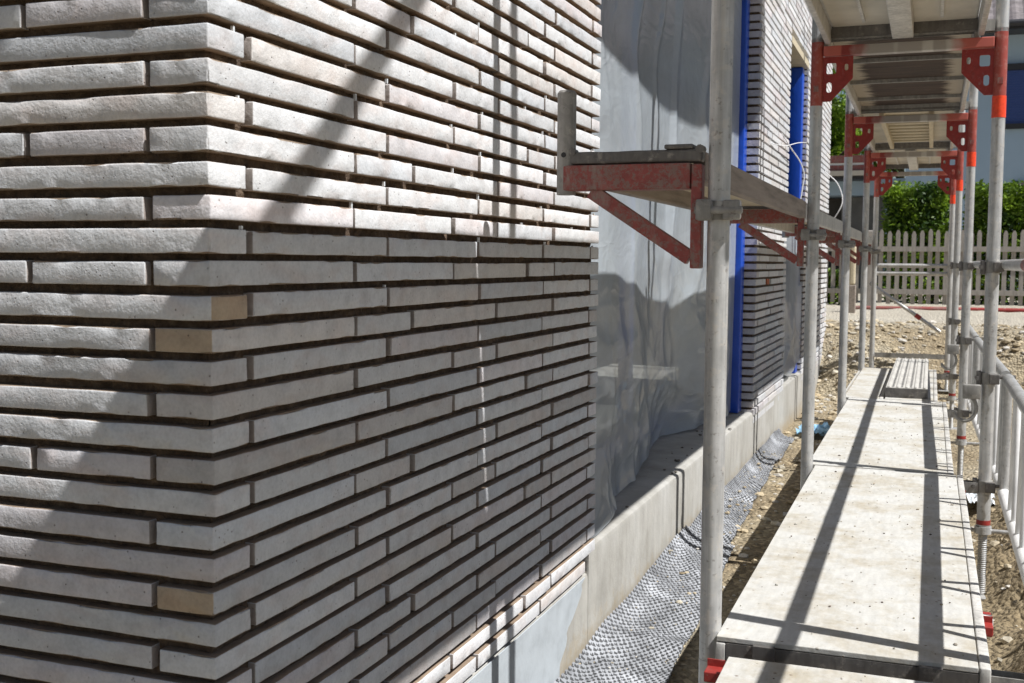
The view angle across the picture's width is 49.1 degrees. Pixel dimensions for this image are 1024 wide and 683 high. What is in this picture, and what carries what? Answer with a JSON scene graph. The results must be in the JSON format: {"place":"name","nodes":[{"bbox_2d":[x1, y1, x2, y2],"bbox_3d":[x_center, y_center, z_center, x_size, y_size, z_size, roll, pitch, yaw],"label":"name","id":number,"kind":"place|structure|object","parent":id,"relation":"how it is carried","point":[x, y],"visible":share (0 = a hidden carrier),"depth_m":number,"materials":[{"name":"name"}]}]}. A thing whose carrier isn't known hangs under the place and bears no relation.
{"place":"outdoors","nodes":[
{"label":"outdoors","id":0,"kind":"place"},
{"bbox_2d":[667,293,1023,682],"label":"ground","id":1,"kind":"structure","parent":0,"point":[1005,608],"depth_m":6.89,"materials":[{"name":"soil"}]},
{"bbox_2d":[0,0,832,682],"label":"brick house","id":2,"kind":"structure","parent":1,"relation":"on","point":[298,316],"depth_m":2.16,"materials":[{"name":"ceramic"}]},
{"bbox_2d":[588,0,741,537],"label":"plastic sheet","id":3,"kind":"object","parent":2,"relation":"attached to","point":[654,87],"visible":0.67,"depth_m":5.24,"materials":[{"name":"clear plastic"}]},
{"bbox_2d":[625,375,795,507],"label":"mortar crumbs","id":4,"kind":"object","parent":2,"relation":"on","point":[677,460],"visible":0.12,"depth_m":5.64,"materials":[{"name":"concrete"}]},
{"bbox_2d":[729,0,749,412],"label":"window frame","id":5,"kind":"structure","parent":2,"relation":"in","point":[736,376],"depth_m":7.35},
{"bbox_2d":[771,142,806,145],"bbox_3d":[2.085,-1.493,8.426,0.019,0.126,1.206,2,5,26],"label":"cable","id":6,"kind":"object","parent":2,"relation":"attached to","point":[790,144],"visible":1,"depth_m":8.44,"materials":[{"name":"white plastic"}]},
{"bbox_2d":[781,236,801,375],"bbox_3d":[2.384,-0.468,9.607,0.061,1.510,1.305,2,4,20],"label":"plastic sheet","id":7,"kind":"object","parent":2,"relation":"hanging from","point":[792,316],"visible":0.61,"depth_m":9.72,"materials":[{"name":"plastic"}]},
{"bbox_2d":[781,132,804,198],"bbox_3d":[2.118,-1.353,8.619,0.052,0.595,0.676,3,5,33],"label":"cable","id":8,"kind":"object","parent":2,"relation":"attached to","point":[800,163],"visible":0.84,"depth_m":8.85,"materials":[{"name":"white plastic"}]},
{"bbox_2d":[787,67,804,372],"bbox_3d":[2.544,-1.081,10.123,0.117,2.732,0.142,2,4,20],"label":"window frame","id":9,"kind":"structure","parent":2,"relation":"in","point":[796,97],"depth_m":10.00,"materials":[{"name":"blue metal"}]},
{"bbox_2d":[825,170,842,217],"bbox_3d":[3.396,-1.515,11.910,0.097,0.649,0.229,-3,5,-40],"label":"cable","id":10,"kind":"object","parent":2,"relation":"attached to","point":[840,190],"visible":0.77,"depth_m":11.86,"materials":[{"name":"white plastic"}]},
{"bbox_2d":[553,525,734,682],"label":"dimpled membrane","id":11,"kind":"object","parent":1,"relation":"on","point":[616,637],"visible":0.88,"depth_m":4.21,"materials":[{"name":"plastic"}]},
{"bbox_2d":[578,448,781,670],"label":"soil crumbs","id":12,"kind":"object","parent":11,"relation":"on","point":[686,572],"visible":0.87,"depth_m":5.71,"materials":[{"name":"soil"}]},
{"bbox_2d":[698,658,710,682],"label":"base jack","id":13,"kind":"object","parent":1,"relation":"on","point":[702,665],"visible":0.29,"depth_m":2.73,"materials":[{"name":"metal"}]},
{"bbox_2d":[689,428,793,544],"bbox_3d":[1.559,0.841,7.040,0.217,0.122,3.640,2,4,20],"label":"dimpled membrane","id":14,"kind":"object","parent":1,"relation":"on","point":[778,442],"visible":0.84,"depth_m":6.77,"materials":[{"name":"plastic"}]},
{"bbox_2d":[783,481,804,515],"bbox_3d":[1.328,0.834,4.975,0.254,0.426,0.150,2,4,20],"label":"base jack","id":15,"kind":"object","parent":1,"relation":"on","point":[801,486],"depth_m":4.97,"materials":[{"name":"metal"}]},
{"bbox_2d":[800,27,1008,494],"bbox_3d":[1.653,-0.337,4.767,0.782,1.942,0.066,2,4,20],"label":"scaffold section","id":16,"kind":"object","parent":15,"relation":"on","point":[974,72],"visible":0.95,"depth_m":4.69,"materials":[{"name":"red paint"}]},
{"bbox_2d":[730,209,826,265],"bbox_3d":[1.150,-0.550,4.934,0.466,0.436,0.088,2,4,20],"label":"console bracket","id":17,"kind":"object","parent":16,"relation":"attached to","point":[760,216],"visible":0.62,"depth_m":4.92,"materials":[{"name":"red metal"}]},
{"bbox_2d":[742,199,842,232],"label":"console deck","id":18,"kind":"structure","parent":17,"relation":"on","point":[828,222],"depth_m":6.34,"materials":[{"name":"wood"}]},
{"bbox_2d":[813,397,953,474],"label":"scaffold deck","id":19,"kind":"structure","parent":16,"relation":"on","point":[855,416],"depth_m":5.75,"materials":[{"name":"wood"}]},
{"bbox_2d":[740,403,963,680],"bbox_3d":[1.330,0.609,4.084,0.565,0.008,6.665,2,4,20],"label":"deck grit","id":20,"kind":"object","parent":19,"relation":"on","point":[955,644],"visible":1,"depth_m":3.92,"materials":[{"name":"stone"}]},
{"bbox_2d":[824,16,979,115],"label":"scaffold deck","id":21,"kind":"structure","parent":16,"relation":"on","point":[915,81],"depth_m":5.99,"materials":[{"name":"plywood"},{"name":"aluminium"},{"name":"dark steel"}]},
{"bbox_2d":[812,0,1009,42],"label":"scaffold section","id":22,"kind":"object","parent":16,"relation":"on","point":[1000,21],"visible":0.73,"depth_m":4.62,"materials":[{"name":"red paint"}]},
{"bbox_2d":[952,384,980,422],"bbox_3d":[1.900,0.259,4.686,0.109,0.163,0.035,2,4,20],"label":"swivel clamp","id":23,"kind":"object","parent":16,"relation":"attached to","point":[972,392],"visible":1,"depth_m":4.67,"materials":[{"name":"metal"}]},
{"bbox_2d":[971,477,999,493],"bbox_3d":[2.006,0.609,4.692,0.155,0.060,0.090,2,4,20],"label":"tube coupler","id":24,"kind":"object","parent":16,"relation":"attached to","point":[987,487],"visible":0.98,"depth_m":4.68,"materials":[{"name":"metal"}]},
{"bbox_2d":[973,260,1003,267],"bbox_3d":[2.459,-0.396,5.782,0.043,0.043,2.420,2,4,20],"label":"guard rail","id":25,"kind":"object","parent":16,"relation":"attached to","point":[976,264],"visible":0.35,"depth_m":6.49,"materials":[{"name":"metal"}]},
{"bbox_2d":[979,260,1003,273],"bbox_3d":[2.012,-0.306,4.626,0.155,0.060,0.090,2,4,20],"label":"tube coupler","id":26,"kind":"object","parent":16,"relation":"attached to","point":[985,266],"visible":0.89,"depth_m":4.62,"materials":[{"name":"metal"}]},
{"bbox_2d":[975,370,1015,384],"bbox_3d":[2.009,0.155,4.659,0.155,0.060,0.090,2,4,20],"label":"tube coupler","id":27,"kind":"object","parent":16,"relation":"attached to","point":[987,378],"visible":0.98,"depth_m":4.65,"materials":[{"name":"metal"}]},
{"bbox_2d":[796,422,830,436],"bbox_3d":[2.454,0.699,8.938,0.347,0.084,0.433,2,4,20],"label":"plastic scrap","id":28,"kind":"object","parent":1,"relation":"on","point":[823,429],"visible":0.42,"depth_m":8.88,"materials":[{"name":"blue plastic"}]},
{"bbox_2d":[827,251,839,304],"bbox_3d":[5.317,-1.281,18.892,1.057,1.408,0.695,2,4,20],"label":"hedge","id":29,"kind":"object","parent":1,"relation":"on","point":[836,284],"visible":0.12,"depth_m":18.68,"materials":[{"name":"green plant"}]},
{"bbox_2d":[834,91,862,165],"bbox_3d":[8.554,-6.171,35.392,5.332,8.747,5.135,2,4,20],"label":"broadleaf tree","id":30,"kind":"object","parent":1,"relation":"on","point":[839,94],"depth_m":34.07,"materials":[{"name":"green plant"}]},
{"bbox_2d":[848,247,855,312],"bbox_3d":[4.652,-0.841,15.326,0.110,0.940,0.090,2,4,20],"label":"wooden post","id":31,"kind":"object","parent":1,"relation":"on","point":[852,293],"visible":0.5,"depth_m":15.29,"materials":[{"name":"beige wood"}]},
{"bbox_2d":[829,67,890,171],"bbox_3d":[9.079,-5.459,32.123,3.800,7.804,3.705,-3,6,-43],"label":"broadleaf tree","id":32,"kind":"object","parent":1,"relation":"on","point":[837,134],"visible":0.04,"depth_m":32.16,"materials":[{"name":"green plant"}]},
{"bbox_2d":[827,155,904,288],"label":"garage wing","id":33,"kind":"structure","parent":1,"relation":"on","point":[834,194],"depth_m":26.84,"materials":[{"name":"grey paint"}]},
{"bbox_2d":[827,198,841,271],"bbox_3d":[5.608,-2.330,28.708,5.430,2.590,0.080,2,4,20],"label":"garage door","id":34,"kind":"structure","parent":33,"relation":"in","point":[834,204],"depth_m":27.72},
{"bbox_2d":[841,197,884,287],"bbox_3d":[8.494,-2.201,27.196,1.000,2.590,0.060,2,4,20],"label":"garage side door","id":35,"kind":"structure","parent":33,"relation":"in","point":[857,202],"depth_m":27.12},
{"bbox_2d":[837,89,904,177],"bbox_3d":[12.291,-5.181,35.398,4.739,6.827,4.321,2,4,20],"label":"broadleaf tree","id":36,"kind":"object","parent":1,"relation":"on","point":[892,170],"depth_m":35.18,"materials":[{"name":"green plant"}]},
{"bbox_2d":[869,357,873,367],"bbox_3d":[3.738,0.249,11.565,0.254,0.170,0.150,2,4,20],"label":"base jack","id":37,"kind":"object","parent":1,"relation":"on","point":[871,361],"visible":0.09,"depth_m":11.55,"materials":[{"name":"metal"}]},
{"bbox_2d":[869,169,955,359],"bbox_3d":[4.062,-0.794,11.366,0.782,1.942,0.066,2,4,20],"label":"scaffold section","id":38,"kind":"object","parent":37,"relation":"on","point":[942,185],"visible":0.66,"depth_m":11.36,"materials":[{"name":"red paint"}]},
{"bbox_2d":[834,242,880,264],"bbox_3d":[3.559,-1.008,11.534,0.466,0.436,0.088,2,4,20],"label":"console bracket","id":39,"kind":"object","parent":38,"relation":"attached to","point":[875,251],"visible":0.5,"depth_m":11.49,"materials":[{"name":"red metal"}]},
{"bbox_2d":[868,282,940,332],"bbox_3d":[4.021,-0.351,11.482,0.722,0.521,0.048,2,4,20],"label":"diagonal brace","id":40,"kind":"object","parent":38,"relation":"attached to","point":[910,311],"visible":1,"depth_m":11.46,"materials":[{"name":"metal"}]},
{"bbox_2d":[877,271,947,275],"bbox_3d":[4.083,-0.691,11.403,0.750,0.043,0.043,2,4,20],"label":"guard rail","id":41,"kind":"object","parent":38,"relation":"attached to","point":[897,273],"visible":1,"depth_m":11.40,"materials":[{"name":"metal"}]},
{"bbox_2d":[877,263,947,267],"bbox_3d":[4.084,-0.771,11.397,0.750,0.043,0.043,2,4,20],"label":"guard rail","id":42,"kind":"object","parent":38,"relation":"attached to","point":[884,265],"visible":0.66,"depth_m":11.39,"materials":[{"name":"metal"}]},
{"bbox_2d":[858,148,963,380],"bbox_3d":[3.330,-0.656,9.370,0.782,1.942,0.066,2,4,20],"label":"scaffold section","id":43,"kind":"object","parent":1,"relation":"on","point":[947,168],"visible":0.86,"depth_m":9.31,"materials":[{"name":"red paint"}]},
{"bbox_2d":[819,236,871,264],"bbox_3d":[2.827,-0.869,9.538,0.466,0.436,0.088,2,4,20],"label":"console bracket","id":44,"kind":"object","parent":43,"relation":"attached to","point":[828,240],"visible":0.61,"depth_m":9.51,"materials":[{"name":"red metal"}]},
{"bbox_2d":[834,230,871,244],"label":"console deck","id":45,"kind":"structure","parent":44,"relation":"on","point":[869,240],"depth_m":10.95,"materials":[{"name":"wood"}]},
{"bbox_2d":[846,367,892,400],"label":"scaffold deck","id":46,"kind":"structure","parent":43,"relation":"on","point":[870,382],"depth_m":8.37,"materials":[{"name":"wood"}]},
{"bbox_2d":[871,141,950,169],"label":"scaffold deck","id":47,"kind":"structure","parent":43,"relation":"on","point":[912,163],"depth_m":10.86,"materials":[{"name":"wood"}]},
{"bbox_2d":[885,370,937,401],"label":"scaffold deck","id":48,"kind":"structure","parent":43,"relation":"on","point":[932,385],"depth_m":7.87,"materials":[{"name":"metal"}]},
{"bbox_2d":[885,358,928,398],"bbox_3d":[3.061,0.260,8.618,0.268,0.071,2.483,2,4,20],"label":"steel plank","id":49,"kind":"object","parent":48,"relation":"on","point":[909,377],"visible":1,"depth_m":8.01,"materials":[{"name":"metal"}]},
{"bbox_2d":[864,110,965,150],"bbox_3d":[3.343,-2.563,9.233,0.782,1.942,0.066,2,4,20],"label":"scaffold section","id":50,"kind":"object","parent":43,"relation":"on","point":[961,128],"visible":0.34,"depth_m":9.26,"materials":[{"name":"red paint"}]},
{"bbox_2d":[946,372,958,378],"bbox_3d":[3.683,0.290,9.295,0.155,0.060,0.090,2,4,20],"label":"tube coupler","id":51,"kind":"object","parent":43,"relation":"attached to","point":[954,376],"visible":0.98,"depth_m":9.29,"materials":[{"name":"metal"}]},
{"bbox_2d":[967,325,978,416],"bbox_3d":[3.312,0.149,8.128,0.049,0.523,2.346,2,4,20],"label":"guard barrier","id":52,"kind":"object","parent":51,"relation":"attached to","point":[973,334],"visible":0.27,"depth_m":7.48,"materials":[{"name":"metal"}]},
{"bbox_2d":[948,318,960,324],"bbox_3d":[3.686,-0.164,9.263,0.155,0.060,0.090,2,4,20],"label":"tube coupler","id":53,"kind":"object","parent":43,"relation":"attached to","point":[954,321],"visible":0.96,"depth_m":9.26,"materials":[{"name":"metal"}]},
{"bbox_2d":[950,262,958,268],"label":"tube coupler","id":54,"kind":"object","parent":43,"relation":"attached to","point":[953,265],"visible":0.71,"depth_m":9.24,"materials":[{"name":"metal"}]},
{"bbox_2d":[877,180,949,303],"bbox_3d":[7.126,-1.741,19.784,1.259,2.219,1.291,2,4,20],"label":"hedge","id":55,"kind":"object","parent":1,"relation":"on","point":[918,208],"visible":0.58,"depth_m":19.39,"materials":[{"name":"green plant"}]},
{"bbox_2d":[824,229,1023,305],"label":"picket fence","id":56,"kind":"object","parent":1,"relation":"on","point":[913,249],"visible":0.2,"depth_m":17.78,"materials":[{"name":"white wood"}]},
{"bbox_2d":[938,360,949,391],"bbox_3d":[4.419,0.345,11.317,0.254,0.317,0.150,2,4,20],"label":"base jack","id":57,"kind":"object","parent":1,"relation":"on","point":[947,363],"visible":0.69,"depth_m":11.30,"materials":[{"name":"metal"}]},
{"bbox_2d":[939,380,957,429],"bbox_3d":[3.687,0.529,9.324,0.254,0.409,0.150,2,4,20],"label":"base jack","id":58,"kind":"object","parent":1,"relation":"on","point":[951,398],"visible":0.69,"depth_m":9.31,"materials":[{"name":"metal"}]},
{"bbox_2d":[905,0,1023,290],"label":"rendered house","id":59,"kind":"structure","parent":1,"relation":"on","point":[1013,168],"depth_m":24.49,"materials":[{"name":"white paint"}]},
{"bbox_2d":[1005,63,1023,128],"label":"window","id":60,"kind":"structure","parent":59,"relation":"in","point":[1014,119],"depth_m":24.37,"materials":[{"name":"glass"}]},
{"bbox_2d":[950,420,978,474],"bbox_3d":[2.843,0.699,7.030,0.254,0.431,0.150,2,4,20],"label":"base jack","id":61,"kind":"object","parent":1,"relation":"on","point":[960,441],"visible":0.77,"depth_m":7.02,"materials":[{"name":"metal"}]},
{"bbox_2d":[837,107,977,418],"bbox_3d":[2.486,-0.497,7.076,0.782,1.942,0.066,2,4,20],"label":"scaffold section","id":62,"kind":"object","parent":61,"relation":"on","point":[968,120],"visible":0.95,"depth_m":7.00,"materials":[{"name":"red paint"}]},
{"bbox_2d":[782,227,855,265],"bbox_3d":[1.983,-0.710,7.243,0.466,0.436,0.088,2,4,20],"label":"console bracket","id":63,"kind":"object","parent":62,"relation":"attached to","point":[839,243],"visible":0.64,"depth_m":7.21,"materials":[{"name":"red metal"}]},
{"bbox_2d":[795,220,861,239],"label":"console deck","id":64,"kind":"structure","parent":63,"relation":"on","point":[856,234],"depth_m":8.70,"materials":[{"name":"wood"}]},
{"bbox_2d":[845,0,981,113],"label":"scaffold section","id":65,"kind":"object","parent":62,"relation":"on","point":[972,102],"visible":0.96,"depth_m":6.94,"materials":[{"name":"red paint"}]},
{"bbox_2d":[854,109,959,151],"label":"scaffold deck","id":66,"kind":"structure","parent":65,"relation":"on","point":[910,135],"depth_m":8.46,"materials":[{"name":"wood"}]},
{"bbox_2d":[940,344,959,369],"bbox_3d":[2.733,0.099,6.995,0.109,0.163,0.035,2,4,20],"label":"swivel clamp","id":67,"kind":"object","parent":62,"relation":"attached to","point":[953,349],"visible":1,"depth_m":6.98,"materials":[{"name":"metal"}]},
{"bbox_2d":[954,408,971,416],"bbox_3d":[2.839,0.449,7.001,0.155,0.060,0.090,2,4,20],"label":"tube coupler","id":68,"kind":"object","parent":62,"relation":"attached to","point":[964,413],"visible":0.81,"depth_m":6.97,"materials":[{"name":"metal"}]},
{"bbox_2d":[972,337,1011,491],"bbox_3d":[2.473,0.308,5.826,0.049,0.523,2.356,2,4,20],"label":"guard barrier","id":69,"kind":"object","parent":68,"relation":"attached to","point":[1001,369],"visible":0.29,"depth_m":5.16,"materials":[{"name":"metal"}]},
{"bbox_2d":[958,261,974,270],"bbox_3d":[2.845,-0.467,6.935,0.155,0.060,0.090,2,4,20],"label":"tube coupler","id":70,"kind":"object","parent":62,"relation":"attached to","point":[962,265],"visible":0.84,"depth_m":6.93,"materials":[{"name":"metal"}]},
{"bbox_2d":[956,335,982,344],"bbox_3d":[2.842,-0.005,6.968,0.155,0.060,0.090,2,4,20],"label":"tube coupler","id":71,"kind":"object","parent":62,"relation":"attached to","point":[964,340],"visible":0.99,"depth_m":6.96,"materials":[{"name":"metal"}]},
{"bbox_2d":[966,493,995,505],"bbox_3d":[2.635,0.858,6.392,0.212,0.088,0.501,2,4,20],"label":"plastic scrap","id":72,"kind":"object","parent":1,"relation":"on","point":[971,497],"visible":0.22,"depth_m":6.24,"materials":[{"name":"white plastic"}]},
{"bbox_2d":[970,494,1008,599],"bbox_3d":[2.010,0.861,4.721,0.254,0.434,0.150,2,4,20],"label":"base jack","id":73,"kind":"object","parent":1,"relation":"on","point":[982,529],"visible":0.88,"depth_m":4.71,"materials":[{"name":"metal"}]},
{"bbox_2d":[962,178,1023,304],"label":"hedge","id":74,"kind":"object","parent":1,"relation":"on","point":[1013,205],"visible":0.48,"depth_m":18.92,"materials":[{"name":"green plant"}]},
{"bbox_3d":[-0.056,-0.021,0.206,0.782,1.942,0.066,2,4,20],"label":"scaffold section","id":75,"kind":"object","parent":1,"relation":"on","visible":0},
{"bbox_2d":[716,657,929,682],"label":"scaffold deck","id":76,"kind":"structure","parent":75,"relation":"on","point":[738,670],"depth_m":2.46,"materials":[{"name":"wood"}]},
{"bbox_2d":[704,658,724,682],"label":"toe board bracket","id":77,"kind":"object","parent":76,"relation":"attached to","point":[713,669],"visible":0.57,"depth_m":2.61,"materials":[{"name":"red paint"}]},
{"bbox_2d":[835,88,905,177],"label":"sky","id":78,"kind":"structure","parent":0,"point":[843,88],"materials":[{"name":"white"}]},
{"bbox_2d":[856,306,970,310],"bbox_3d":[5.863,-0.488,16.631,1.751,0.062,0.062,2,4,19],"label":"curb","id":79,"kind":"object","parent":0,"point":[917,308],"visible":0.32,"depth_m":16.58,"materials":[{"name":"red paint"}]},
{"bbox_2d":[909,306,1023,311],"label":"scaffold ledger","id":80,"kind":"object","parent":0,"point":[1003,309],"visible":0.2,"depth_m":16.30,"materials":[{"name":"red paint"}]},
{"bbox_3d":[1.188,1.005,2.492,0.254,0.413,0.150,2,4,20],"label":"base jack","id":81,"kind":"object","parent":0,"visible":0},
{"bbox_2d":[699,0,1023,682],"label":"scaffold section","id":82,"kind":"object","parent":81,"relation":"on","point":[720,139],"visible":0.62,"depth_m":2.66,"materials":[{"name":"red paint"}]},
{"bbox_2d":[557,90,742,268],"bbox_3d":[0.328,-0.396,2.706,0.466,0.436,0.088,2,4,20],"label":"console bracket","id":83,"kind":"object","parent":82,"relation":"attached to","point":[597,181],"visible":1,"depth_m":2.71,"materials":[{"name":"red metal"}]},
{"bbox_2d":[569,144,805,217],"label":"console deck","id":84,"kind":"structure","parent":83,"relation":"on","point":[747,189],"depth_m":3.21,"materials":[{"name":"wood"}]},
{"bbox_2d":[715,465,990,682],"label":"scaffold deck","id":85,"kind":"structure","parent":82,"relation":"on","point":[768,620],"depth_m":3.10,"materials":[{"name":"metal"}]},
{"bbox_2d":[983,612,992,636],"bbox_3d":[1.262,0.754,2.993,0.043,0.055,0.140,2,4,20],"label":"toe board bracket","id":86,"kind":"object","parent":85,"relation":"attached to","point":[988,619],"visible":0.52,"depth_m":2.96,"materials":[{"name":"red paint"}]},
{"bbox_2d":[804,0,991,43],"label":"scaffold deck","id":87,"kind":"structure","parent":82,"relation":"on","point":[896,19],"depth_m":4.49,"materials":[{"name":"wood"}]},
{"bbox_2d":[998,374,1023,585],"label":"guard barrier","id":88,"kind":"object","parent":82,"relation":"attached to","point":[1011,493],"visible":1,"depth_m":4.05,"materials":[{"name":"metal"}]},
{"bbox_2d":[1002,259,1023,270],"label":"guard rail","id":89,"kind":"object","parent":82,"relation":"attached to","point":[1014,264],"visible":1,"depth_m":4.01,"materials":[{"name":"metal"}]}
]}

